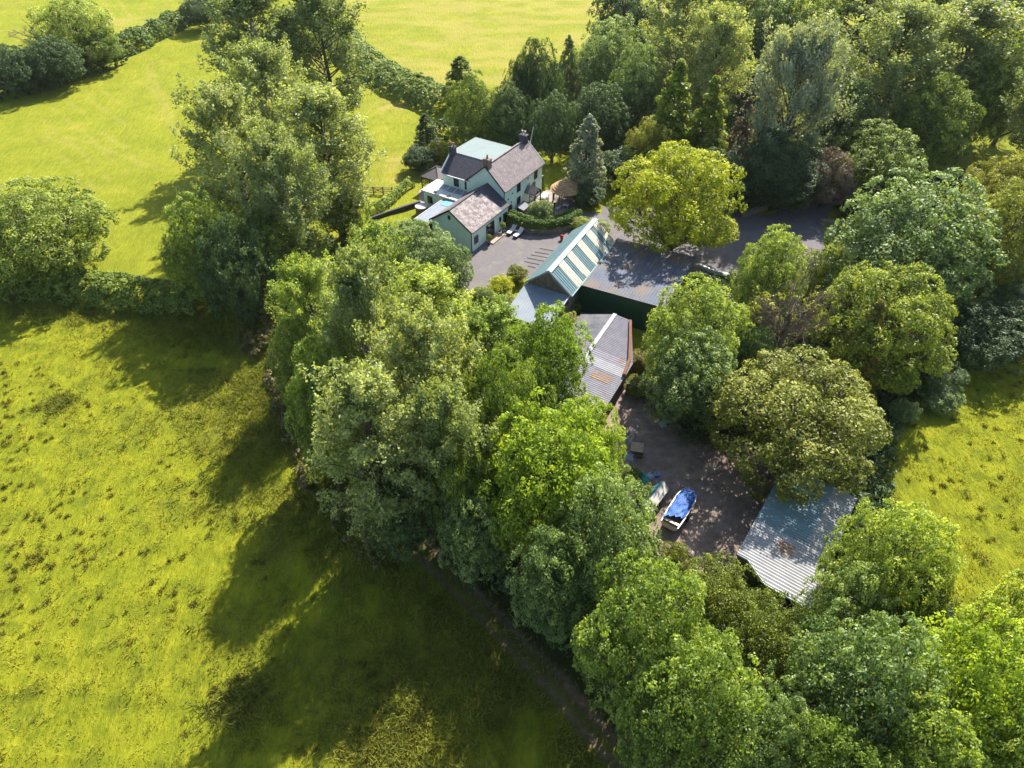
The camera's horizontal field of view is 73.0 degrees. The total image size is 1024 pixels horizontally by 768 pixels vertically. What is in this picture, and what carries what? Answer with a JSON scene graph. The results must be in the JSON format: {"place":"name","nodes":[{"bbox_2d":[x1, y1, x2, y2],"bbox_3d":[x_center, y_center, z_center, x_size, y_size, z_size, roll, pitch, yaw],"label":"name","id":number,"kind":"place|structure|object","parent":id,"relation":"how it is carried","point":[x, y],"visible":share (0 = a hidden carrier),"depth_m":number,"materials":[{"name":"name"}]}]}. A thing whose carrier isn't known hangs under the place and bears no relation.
{"place":"outdoors","nodes":[
{"label":"outdoors","id":0,"kind":"place"},
{"bbox_2d":[0,0,1023,767],"bbox_3d":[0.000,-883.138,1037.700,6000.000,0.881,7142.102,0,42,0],"label":"ground","id":1,"kind":"structure","parent":0,"point":[106,136],"depth_m":62.88,"materials":[{"name":"green plant"}]},
{"bbox_2d":[0,43,50,95],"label":"broadleaf tree","id":2,"kind":"object","parent":1,"relation":"on","point":[7,55],"visible":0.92,"depth_m":131.14,"materials":[{"name":"green plant"}]},
{"bbox_2d":[17,34,87,87],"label":"broadleaf tree","id":3,"kind":"object","parent":1,"relation":"on","point":[61,72],"visible":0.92,"depth_m":134.56,"materials":[{"name":"green plant"}]},
{"bbox_2d":[0,175,119,284],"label":"broadleaf tree","id":4,"kind":"object","parent":1,"relation":"on","point":[54,236],"visible":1,"depth_m":82.94,"materials":[{"name":"green plant"}]},
{"bbox_2d":[26,0,119,67],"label":"broadleaf tree","id":5,"kind":"object","parent":1,"relation":"on","point":[75,14],"visible":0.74,"depth_m":140.50,"materials":[{"name":"green plant"}]},
{"bbox_2d":[0,264,208,315],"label":"field hedge","id":6,"kind":"object","parent":1,"relation":"on","point":[102,281],"visible":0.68,"depth_m":83.06,"materials":[{"name":"green plant"}]},
{"bbox_2d":[110,0,231,58],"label":"field hedge","id":7,"kind":"object","parent":1,"relation":"on","point":[131,33],"visible":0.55,"depth_m":159.50,"materials":[{"name":"green plant"}]},
{"bbox_2d":[157,183,247,312],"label":"broadleaf tree","id":8,"kind":"object","parent":1,"relation":"on","point":[183,245],"visible":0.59,"depth_m":76.17,"materials":[{"name":"green plant"}]},
{"bbox_2d":[169,73,285,229],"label":"poplar tree","id":9,"kind":"object","parent":1,"relation":"on","point":[217,105],"visible":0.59,"depth_m":80.74,"materials":[{"name":"green plant"}]},
{"bbox_2d":[191,211,282,327],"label":"broadleaf tree","id":10,"kind":"object","parent":1,"relation":"on","point":[238,293],"visible":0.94,"depth_m":74.21,"materials":[{"name":"green plant"}]},
{"bbox_2d":[195,0,326,122],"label":"poplar tree","id":11,"kind":"object","parent":1,"relation":"on","point":[248,11],"visible":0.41,"depth_m":104.59,"materials":[{"name":"green plant"}]},
{"bbox_2d":[211,32,316,192],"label":"poplar tree","id":12,"kind":"object","parent":1,"relation":"on","point":[256,60],"visible":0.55,"depth_m":91.80,"materials":[{"name":"green plant"}]},
{"bbox_2d":[229,197,307,298],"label":"broadleaf tree","id":13,"kind":"object","parent":1,"relation":"on","point":[278,254],"visible":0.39,"depth_m":79.25,"materials":[{"name":"green plant"}]},
{"bbox_2d":[211,119,341,259],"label":"poplar tree","id":14,"kind":"object","parent":1,"relation":"on","point":[273,149],"visible":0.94,"depth_m":77.16,"materials":[{"name":"green plant"}]},
{"bbox_2d":[266,309,336,401],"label":"broadleaf tree","id":15,"kind":"object","parent":1,"relation":"on","point":[287,341],"visible":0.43,"depth_m":65.83,"materials":[{"name":"green plant"}]},
{"bbox_2d":[0,283,613,767],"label":"long grass","id":16,"kind":"structure","parent":1,"relation":"on","point":[258,373],"depth_m":53.19,"materials":[{"name":"green plant"}]},
{"bbox_2d":[264,248,352,364],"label":"poplar tree","id":17,"kind":"object","parent":1,"relation":"on","point":[303,273],"visible":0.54,"depth_m":64.12,"materials":[{"name":"green plant"}]},
{"bbox_2d":[236,312,405,570],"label":"scrub bank","id":18,"kind":"structure","parent":1,"relation":"on","point":[302,484],"depth_m":67.51,"materials":[{"name":"green plant"}]},
{"bbox_2d":[263,0,384,137],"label":"poplar tree","id":19,"kind":"object","parent":1,"relation":"on","point":[306,16],"visible":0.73,"depth_m":107.49,"materials":[{"name":"green plant"}]},
{"bbox_2d":[268,80,388,238],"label":"poplar tree","id":20,"kind":"object","parent":1,"relation":"on","point":[317,103],"visible":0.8,"depth_m":84.87,"materials":[{"name":"green plant"}]},
{"bbox_2d":[283,333,382,477],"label":"broadleaf tree","id":21,"kind":"object","parent":1,"relation":"on","point":[304,425],"visible":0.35,"depth_m":55.56,"materials":[{"name":"green plant"}]},
{"bbox_2d":[310,230,419,413],"bbox_3d":[-11.793,-2.030,60.159,10.090,22.513,9.896,0,42,0],"label":"poplar tree","id":22,"kind":"object","parent":1,"relation":"on","point":[355,284],"visible":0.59,"depth_m":54.28,"materials":[{"name":"green plant"}]},
{"bbox_2d":[295,350,442,549],"bbox_3d":[-9.990,6.237,51.927,8.849,21.354,9.937,33,52,31],"label":"poplar tree","id":23,"kind":"object","parent":1,"relation":"on","point":[364,389],"visible":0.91,"depth_m":48.17,"materials":[{"name":"green plant"}]},
{"bbox_2d":[332,218,414,331],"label":"poplar tree","id":24,"kind":"object","parent":1,"relation":"on","point":[373,237],"visible":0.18,"depth_m":70.29,"materials":[{"name":"green plant"}]},
{"bbox_2d":[315,1,458,114],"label":"bramble hedge","id":25,"kind":"object","parent":1,"relation":"on","point":[431,83],"visible":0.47,"depth_m":134.59,"materials":[{"name":"green plant"}]},
{"bbox_2d":[358,449,445,563],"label":"broadleaf tree","id":26,"kind":"object","parent":1,"relation":"on","point":[415,527],"visible":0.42,"depth_m":53.25,"materials":[{"name":"green plant"}]},
{"bbox_2d":[379,218,455,288],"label":"broadleaf tree","id":27,"kind":"object","parent":1,"relation":"on","point":[422,243],"visible":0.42,"depth_m":82.22,"materials":[{"name":"green plant"}]},
{"bbox_2d":[350,287,486,446],"bbox_3d":[-6.790,1.801,56.908,9.689,21.208,11.194,0,42,0],"label":"poplar tree","id":28,"kind":"object","parent":1,"relation":"on","point":[423,329],"visible":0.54,"depth_m":51.40,"materials":[{"name":"green plant"}]},
{"bbox_2d":[385,258,487,377],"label":"poplar tree","id":29,"kind":"object","parent":1,"relation":"on","point":[434,281],"visible":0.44,"depth_m":63.24,"materials":[{"name":"green plant"}]},
{"bbox_2d":[390,361,504,525],"bbox_3d":[-5.196,6.801,53.315,9.364,18.598,7.843,0,42,0],"label":"poplar tree","id":30,"kind":"object","parent":1,"relation":"on","point":[435,400],"visible":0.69,"depth_m":48.80,"materials":[{"name":"green plant"}]},
{"bbox_2d":[421,238,475,297],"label":"broadleaf tree","id":31,"kind":"object","parent":1,"relation":"on","point":[458,267],"visible":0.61,"depth_m":82.11,"materials":[{"name":"green plant"}]},
{"bbox_2d":[419,414,489,545],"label":"broadleaf tree","id":32,"kind":"object","parent":1,"relation":"on","point":[462,478],"visible":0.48,"depth_m":50.92,"materials":[{"name":"green plant"}]},
{"bbox_2d":[441,69,503,144],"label":"broadleaf tree","id":33,"kind":"object","parent":1,"relation":"on","point":[471,123],"visible":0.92,"depth_m":110.08,"materials":[{"name":"green plant"}]},
{"bbox_2d":[437,487,510,588],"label":"broadleaf tree","id":34,"kind":"object","parent":1,"relation":"on","point":[471,549],"visible":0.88,"depth_m":51.73,"materials":[{"name":"green plant"}]},
{"bbox_2d":[415,127,544,252],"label":"farmhouse","id":35,"kind":"object","parent":1,"relation":"on","point":[478,192],"visible":0.94,"depth_m":98.00,"materials":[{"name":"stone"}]},
{"bbox_2d":[443,289,537,405],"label":"poplar tree","id":36,"kind":"object","parent":1,"relation":"on","point":[483,322],"visible":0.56,"depth_m":62.16,"materials":[{"name":"green plant"}]},
{"bbox_2d":[455,341,545,499],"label":"broadleaf tree","id":37,"kind":"object","parent":1,"relation":"on","point":[501,405],"visible":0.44,"depth_m":53.26,"materials":[{"name":"green plant"}]},
{"bbox_2d":[481,80,533,146],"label":"broadleaf tree","id":38,"kind":"object","parent":1,"relation":"on","point":[508,133],"visible":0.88,"depth_m":110.41,"materials":[{"name":"green plant"}]},
{"bbox_2d":[0,297,1023,767],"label":"rush tussocks","id":39,"kind":"object","parent":1,"relation":"on","point":[220,699],"visible":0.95,"depth_m":56.82,"materials":[{"name":"green plant"}]},
{"bbox_2d":[448,212,601,293],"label":"house yard","id":40,"kind":"structure","parent":1,"relation":"on","point":[501,255],"depth_m":93.14,"materials":[{"name":"grey gravel"}]},
{"bbox_2d":[498,356,560,435],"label":"broadleaf tree","id":41,"kind":"object","parent":1,"relation":"on","point":[547,401],"visible":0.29,"depth_m":61.02,"materials":[{"name":"green plant"}]},
{"bbox_2d":[505,283,569,344],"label":"lean to","id":42,"kind":"object","parent":1,"relation":"on","point":[529,298],"visible":0.53,"depth_m":79.28,"materials":[{"name":"metal"}]},
{"bbox_2d":[513,37,566,123],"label":"broadleaf tree","id":43,"kind":"object","parent":1,"relation":"on","point":[536,65],"visible":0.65,"depth_m":113.34,"materials":[{"name":"green plant"}]},
{"bbox_2d":[468,386,619,570],"bbox_3d":[2.503,8.244,52.956,11.675,17.120,11.243,0,42,0],"label":"broadleaf tree","id":44,"kind":"object","parent":1,"relation":"on","point":[542,485],"visible":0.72,"depth_m":49.64,"materials":[{"name":"green plant"}]},
{"bbox_2d":[498,300,596,414],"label":"broadleaf tree","id":45,"kind":"object","parent":1,"relation":"on","point":[569,350],"visible":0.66,"depth_m":63.09,"materials":[{"name":"green plant"}]},
{"bbox_2d":[504,524,599,650],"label":"broadleaf tree","id":46,"kind":"object","parent":1,"relation":"on","point":[567,605],"visible":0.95,"depth_m":46.67,"materials":[{"name":"green plant"}]},
{"bbox_2d":[526,89,580,162],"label":"broadleaf tree","id":47,"kind":"object","parent":1,"relation":"on","point":[549,122],"visible":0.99,"depth_m":108.23,"materials":[{"name":"green plant"}]},
{"bbox_2d":[525,218,615,312],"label":"barn","id":48,"kind":"structure","parent":1,"relation":"on","point":[570,263],"depth_m":82.35,"materials":[{"name":"metal"}]},
{"bbox_2d":[544,392,626,507],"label":"broadleaf tree","id":49,"kind":"object","parent":1,"relation":"on","point":[608,437],"visible":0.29,"depth_m":55.46,"materials":[{"name":"green plant"}]},
{"bbox_2d":[561,113,610,199],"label":"conifer tree","id":50,"kind":"object","parent":1,"relation":"on","point":[581,164],"visible":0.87,"depth_m":100.05,"materials":[{"name":"green plant"}]},
{"bbox_2d":[554,313,632,430],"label":"shed","id":51,"kind":"structure","parent":1,"relation":"on","point":[609,333],"depth_m":73.91,"materials":[{"name":"grey metal"}]},
{"bbox_2d":[568,80,633,153],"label":"broadleaf tree","id":52,"kind":"object","parent":1,"relation":"on","point":[599,106],"visible":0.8,"depth_m":110.14,"materials":[{"name":"green plant"}]},
{"bbox_2d":[547,462,661,623],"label":"broadleaf tree","id":53,"kind":"object","parent":1,"relation":"on","point":[621,527],"visible":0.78,"depth_m":46.44,"materials":[{"name":"green plant"}]},
{"bbox_2d":[569,13,652,101],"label":"broadleaf tree","id":54,"kind":"object","parent":1,"relation":"on","point":[597,68],"visible":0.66,"depth_m":121.78,"materials":[{"name":"green plant"}]},
{"bbox_2d":[586,0,661,66],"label":"broadleaf tree","id":55,"kind":"object","parent":1,"relation":"on","point":[622,8],"visible":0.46,"depth_m":136.51,"materials":[{"name":"green plant"}]},
{"bbox_2d":[605,42,667,134],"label":"broadleaf tree","id":56,"kind":"object","parent":1,"relation":"on","point":[643,105],"visible":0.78,"depth_m":113.23,"materials":[{"name":"green plant"}]},
{"bbox_2d":[578,238,696,333],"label":"green shed","id":57,"kind":"structure","parent":1,"relation":"on","point":[626,279],"depth_m":81.91,"materials":[{"name":"grey metal"}]},
{"bbox_2d":[570,547,713,730],"bbox_3d":[8.290,16.564,43.829,8.830,17.274,8.206,33,52,31],"label":"broadleaf tree","id":58,"kind":"object","parent":1,"relation":"on","point":[635,631],"visible":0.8,"depth_m":41.16,"materials":[{"name":"green plant"}]},
{"bbox_2d":[621,116,672,172],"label":"broadleaf tree","id":59,"kind":"object","parent":1,"relation":"on","point":[646,141],"visible":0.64,"depth_m":103.02,"materials":[{"name":"green plant"}]},
{"bbox_2d":[272,29,1022,767],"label":"undergrowth","id":60,"kind":"object","parent":1,"relation":"on","point":[878,455],"visible":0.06,"depth_m":67.34,"materials":[{"name":"green plant"}]},
{"bbox_2d":[641,58,699,177],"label":"conifer tree","id":61,"kind":"object","parent":1,"relation":"on","point":[677,90],"visible":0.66,"depth_m":104.92,"materials":[{"name":"green plant"}]},
{"bbox_2d":[606,139,747,253],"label":"broadleaf tree","id":62,"kind":"object","parent":1,"relation":"on","point":[669,227],"visible":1,"depth_m":84.39,"materials":[{"name":"green plant"}]},
{"bbox_2d":[628,0,734,112],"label":"poplar tree","id":63,"kind":"object","parent":1,"relation":"on","point":[675,19],"visible":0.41,"depth_m":117.10,"materials":[{"name":"green plant"}]},
{"bbox_2d":[640,320,741,434],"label":"broadleaf tree","id":64,"kind":"object","parent":1,"relation":"on","point":[683,401],"visible":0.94,"depth_m":64.13,"materials":[{"name":"green plant"}]},
{"bbox_2d":[602,375,781,587],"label":"farm yard","id":65,"kind":"structure","parent":1,"relation":"on","point":[724,511],"depth_m":64.12,"materials":[{"name":"grey asphalt"}]},
{"bbox_2d":[733,465,857,612],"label":"corrugated shed","id":66,"kind":"structure","parent":65,"relation":"on","point":[772,554],"depth_m":55.83,"materials":[{"name":"grey metal"}]},
{"bbox_2d":[615,610,770,767],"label":"broadleaf tree","id":67,"kind":"object","parent":1,"relation":"on","point":[669,746],"visible":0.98,"depth_m":37.20,"materials":[{"name":"green plant"}]},
{"bbox_2d":[639,271,749,388],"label":"broadleaf tree","id":68,"kind":"object","parent":1,"relation":"on","point":[700,321],"visible":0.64,"depth_m":66.64,"materials":[{"name":"green plant"}]},
{"bbox_2d":[670,75,728,176],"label":"conifer tree","id":69,"kind":"object","parent":1,"relation":"on","point":[708,125],"visible":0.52,"depth_m":103.34,"materials":[{"name":"green plant"}]},
{"bbox_2d":[662,550,769,664],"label":"broadleaf tree","id":70,"kind":"object","parent":1,"relation":"on","point":[721,584],"visible":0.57,"depth_m":49.31,"materials":[{"name":"green plant"}]},
{"bbox_2d":[672,0,765,135],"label":"poplar tree","id":71,"kind":"object","parent":1,"relation":"on","point":[721,29],"visible":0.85,"depth_m":109.95,"materials":[{"name":"green plant"}]},
{"bbox_2d":[722,323,778,388],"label":"broadleaf tree","id":72,"kind":"object","parent":1,"relation":"on","point":[750,345],"visible":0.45,"depth_m":67.86,"materials":[{"name":"green plant"}]},
{"bbox_2d":[697,675,813,767],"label":"broadleaf tree","id":73,"kind":"object","parent":1,"relation":"on","point":[764,746],"visible":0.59,"depth_m":36.79,"materials":[{"name":"green plant"}]},
{"bbox_2d":[706,588,820,703],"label":"broadleaf tree","id":74,"kind":"object","parent":1,"relation":"on","point":[768,643],"visible":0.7,"depth_m":46.68,"materials":[{"name":"green plant"}]},
{"bbox_2d":[728,0,801,97],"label":"broadleaf tree","id":75,"kind":"object","parent":1,"relation":"on","point":[759,26],"visible":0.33,"depth_m":125.11,"materials":[{"name":"green plant"}]},
{"bbox_2d":[730,223,809,323],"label":"broadleaf tree","id":76,"kind":"object","parent":1,"relation":"on","point":[757,264],"visible":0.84,"depth_m":75.85,"materials":[{"name":"green plant"}]},
{"bbox_2d":[729,127,828,212],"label":"broadleaf tree","id":77,"kind":"object","parent":1,"relation":"on","point":[778,167],"visible":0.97,"depth_m":96.38,"materials":[{"name":"green plant"}]},
{"bbox_2d":[741,244,849,359],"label":"broadleaf tree","id":78,"kind":"object","parent":1,"relation":"on","point":[809,320],"visible":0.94,"depth_m":67.82,"materials":[{"name":"brown plant"}]},
{"bbox_2d":[739,9,857,162],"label":"willow tree","id":79,"kind":"object","parent":1,"relation":"on","point":[804,53],"visible":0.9,"depth_m":94.22,"materials":[{"name":"green plant"}]},
{"bbox_2d":[708,344,892,506],"bbox_3d":[24.877,3.512,61.168,15.032,12.884,15.006,30,51,29],"label":"broadleaf tree","id":80,"kind":"object","parent":1,"relation":"on","point":[797,418],"visible":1,"depth_m":58.63,"materials":[{"name":"green plant"}]},
{"bbox_2d":[742,709,881,767],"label":"broadleaf tree","id":81,"kind":"object","parent":1,"relation":"on","point":[822,759],"visible":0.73,"depth_m":35.53,"materials":[{"name":"green plant"}]},
{"bbox_2d":[800,146,865,207],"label":"broadleaf tree","id":82,"kind":"object","parent":1,"relation":"on","point":[841,196],"visible":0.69,"depth_m":97.37,"materials":[{"name":"brown plant"}]},
{"bbox_2d":[799,72,882,169],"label":"broadleaf tree","id":83,"kind":"object","parent":1,"relation":"on","point":[862,107],"visible":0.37,"depth_m":101.39,"materials":[{"name":"green plant"}]},
{"bbox_2d":[792,559,905,676],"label":"broadleaf tree","id":84,"kind":"object","parent":1,"relation":"on","point":[838,581],"visible":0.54,"depth_m":45.68,"materials":[{"name":"green plant"}]},
{"bbox_2d":[815,299,886,414],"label":"conifer tree","id":85,"kind":"object","parent":1,"relation":"on","point":[875,316],"visible":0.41,"depth_m":67.27,"materials":[{"name":"green plant"}]},
{"bbox_2d":[816,0,895,70],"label":"poplar tree","id":86,"kind":"object","parent":1,"relation":"on","point":[852,7],"visible":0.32,"depth_m":133.27,"materials":[{"name":"green plant"}]},
{"bbox_2d":[761,596,955,767],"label":"broadleaf tree","id":87,"kind":"object","parent":1,"relation":"on","point":[817,679],"visible":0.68,"depth_m":37.58,"materials":[{"name":"green plant"}]},
{"bbox_2d":[823,118,928,202],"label":"broadleaf tree","id":88,"kind":"object","parent":1,"relation":"on","point":[880,155],"visible":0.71,"depth_m":97.49,"materials":[{"name":"green plant"}]},
{"bbox_2d":[809,260,958,394],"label":"broadleaf tree","id":89,"kind":"object","parent":1,"relation":"on","point":[905,329],"visible":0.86,"depth_m":67.07,"materials":[{"name":"green plant"}]},
{"bbox_2d":[815,497,967,637],"bbox_3d":[26.138,13.524,48.672,8.912,15.097,8.256,0,42,0],"label":"broadleaf tree","id":90,"kind":"object","parent":1,"relation":"on","point":[931,560],"visible":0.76,"depth_m":45.61,"materials":[{"name":"green plant"}]},
{"bbox_2d":[838,0,970,125],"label":"poplar tree","id":91,"kind":"object","parent":1,"relation":"on","point":[906,19],"visible":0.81,"depth_m":104.13,"materials":[{"name":"green plant"}]},
{"bbox_2d":[821,156,1011,321],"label":"broadleaf tree","id":92,"kind":"object","parent":1,"relation":"on","point":[908,215],"visible":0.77,"depth_m":73.70,"materials":[{"name":"green plant"}]},
{"bbox_2d":[845,691,994,767],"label":"broadleaf tree","id":93,"kind":"object","parent":1,"relation":"on","point":[952,756],"visible":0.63,"depth_m":35.24,"materials":[{"name":"green plant"}]},
{"bbox_2d":[883,72,985,174],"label":"broadleaf tree","id":94,"kind":"object","parent":1,"relation":"on","point":[920,119],"visible":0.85,"depth_m":102.44,"materials":[{"name":"green plant"}]},
{"bbox_2d":[858,603,1023,767],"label":"broadleaf tree","id":95,"kind":"object","parent":1,"relation":"on","point":[993,684],"visible":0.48,"depth_m":37.57,"materials":[{"name":"green plant"}]},
{"bbox_2d":[892,0,1023,132],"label":"poplar tree","id":96,"kind":"object","parent":1,"relation":"on","point":[974,17],"visible":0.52,"depth_m":105.58,"materials":[{"name":"green plant"}]},
{"bbox_2d":[924,292,1023,375],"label":"broadleaf tree","id":97,"kind":"object","parent":1,"relation":"on","point":[971,340],"visible":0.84,"depth_m":72.92,"materials":[{"name":"green plant"}]},
{"bbox_2d":[931,176,1023,303],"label":"broadleaf tree","id":98,"kind":"object","parent":1,"relation":"on","point":[1013,250],"visible":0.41,"depth_m":75.96,"materials":[{"name":"green plant"}]},
{"bbox_2d":[936,40,1023,153],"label":"broadleaf tree","id":99,"kind":"object","parent":1,"relation":"on","point":[990,103],"visible":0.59,"depth_m":106.82,"materials":[{"name":"green plant"}]},
{"bbox_2d":[944,568,1023,708],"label":"broadleaf tree","id":100,"kind":"object","parent":1,"relation":"on","point":[1014,605],"visible":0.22,"depth_m":43.91,"materials":[{"name":"green plant"}]},
{"bbox_2d":[945,676,1023,767],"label":"broadleaf tree","id":101,"kind":"object","parent":1,"relation":"on","point":[998,751],"visible":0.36,"depth_m":37.05,"materials":[{"name":"green plant"}]},
{"bbox_2d":[957,149,1023,235],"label":"broadleaf tree","id":102,"kind":"object","parent":1,"relation":"on","point":[996,177],"visible":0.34,"depth_m":88.29,"materials":[{"name":"green plant"}]},
{"bbox_2d":[599,192,835,275],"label":"driveway","id":103,"kind":"structure","parent":0,"point":[806,226],"depth_m":97.18,"materials":[{"name":"grey asphalt"}]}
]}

